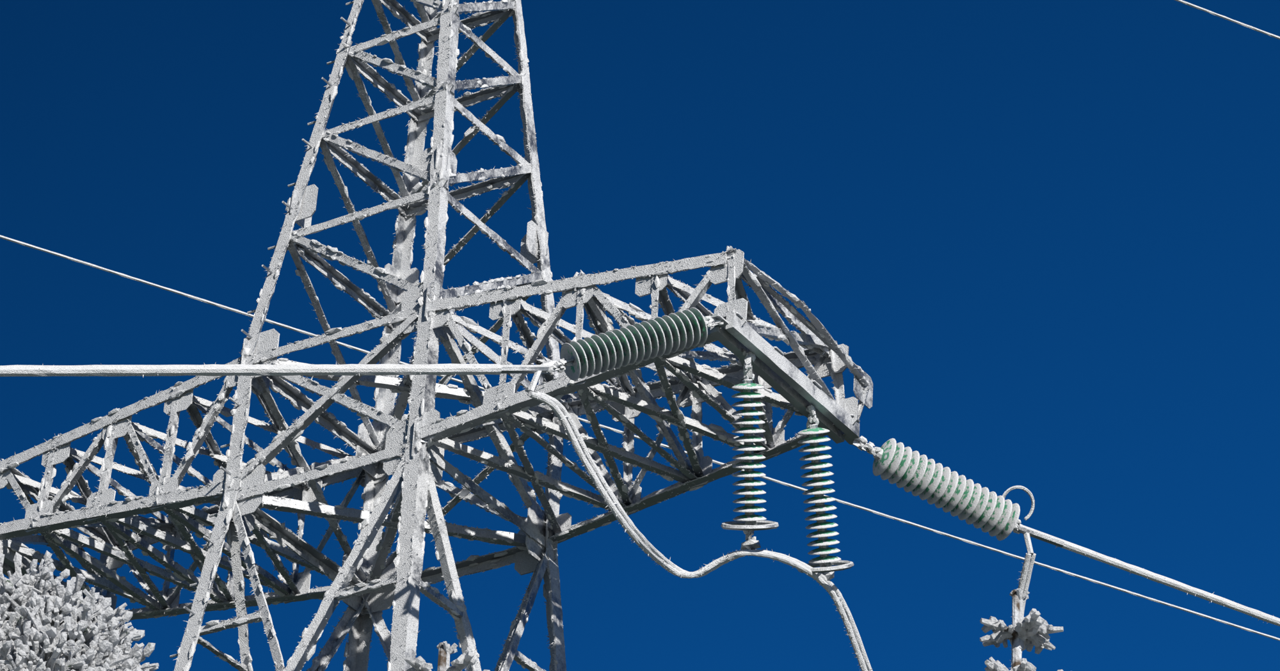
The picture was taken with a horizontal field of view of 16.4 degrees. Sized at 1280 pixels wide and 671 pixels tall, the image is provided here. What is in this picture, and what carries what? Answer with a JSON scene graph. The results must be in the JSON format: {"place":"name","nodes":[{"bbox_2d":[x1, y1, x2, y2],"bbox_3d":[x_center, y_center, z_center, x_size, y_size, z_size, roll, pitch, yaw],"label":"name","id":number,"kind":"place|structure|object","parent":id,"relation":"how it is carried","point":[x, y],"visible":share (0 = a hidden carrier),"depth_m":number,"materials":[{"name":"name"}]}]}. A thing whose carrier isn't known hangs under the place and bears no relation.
{"place":"outdoors","nodes":[
{"label":"outdoors","id":0,"kind":"place"},
{"bbox_2d":[0,551,158,670],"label":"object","id":1,"kind":"object","parent":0,"point":[48,623],"visible":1,"depth_m":26.34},
{"bbox_2d":[0,0,1279,670],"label":"conductors","id":2,"kind":"object","parent":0,"point":[597,480],"visible":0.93,"depth_m":41.20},
{"bbox_2d":[0,0,1279,670],"label":"sky","id":3,"kind":"structure","parent":0,"point":[1044,235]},
{"bbox_3d":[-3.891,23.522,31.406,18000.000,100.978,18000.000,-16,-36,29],"label":"snowy ground","id":4,"kind":"structure","parent":0,"visible":0},
{"bbox_2d":[404,641,490,670],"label":"frosted spruce shoots","id":5,"kind":"object","parent":4,"relation":"on","point":[461,662],"visible":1,"depth_m":21.70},
{"bbox_2d":[437,642,459,670],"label":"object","id":6,"kind":"object","parent":4,"relation":"on","point":[441,662],"visible":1,"depth_m":21.94,"materials":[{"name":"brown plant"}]},
{"bbox_2d":[0,0,1064,670],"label":"lattice tower","id":7,"kind":"structure","parent":4,"relation":"on","point":[791,384],"depth_m":44.52,"materials":[{"name":"metal"}]},
{"bbox_2d":[0,0,1021,670],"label":"tower rime","id":8,"kind":"object","parent":7,"relation":"on","point":[810,409],"visible":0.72,"depth_m":44.65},
{"bbox_2d":[560,307,1020,563],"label":"glass insulator","id":9,"kind":"object","parent":7,"relation":"attached to","point":[948,490],"visible":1,"depth_m":42.58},
{"bbox_2d":[1004,589,1037,668],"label":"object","id":10,"kind":"object","parent":4,"relation":"on","point":[1016,655],"visible":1,"depth_m":23.84,"materials":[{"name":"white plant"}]},
{"bbox_2d":[979,588,1063,670],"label":"frosted spruce shoots","id":11,"kind":"object","parent":4,"relation":"on","point":[1033,623],"visible":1,"depth_m":23.82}
]}

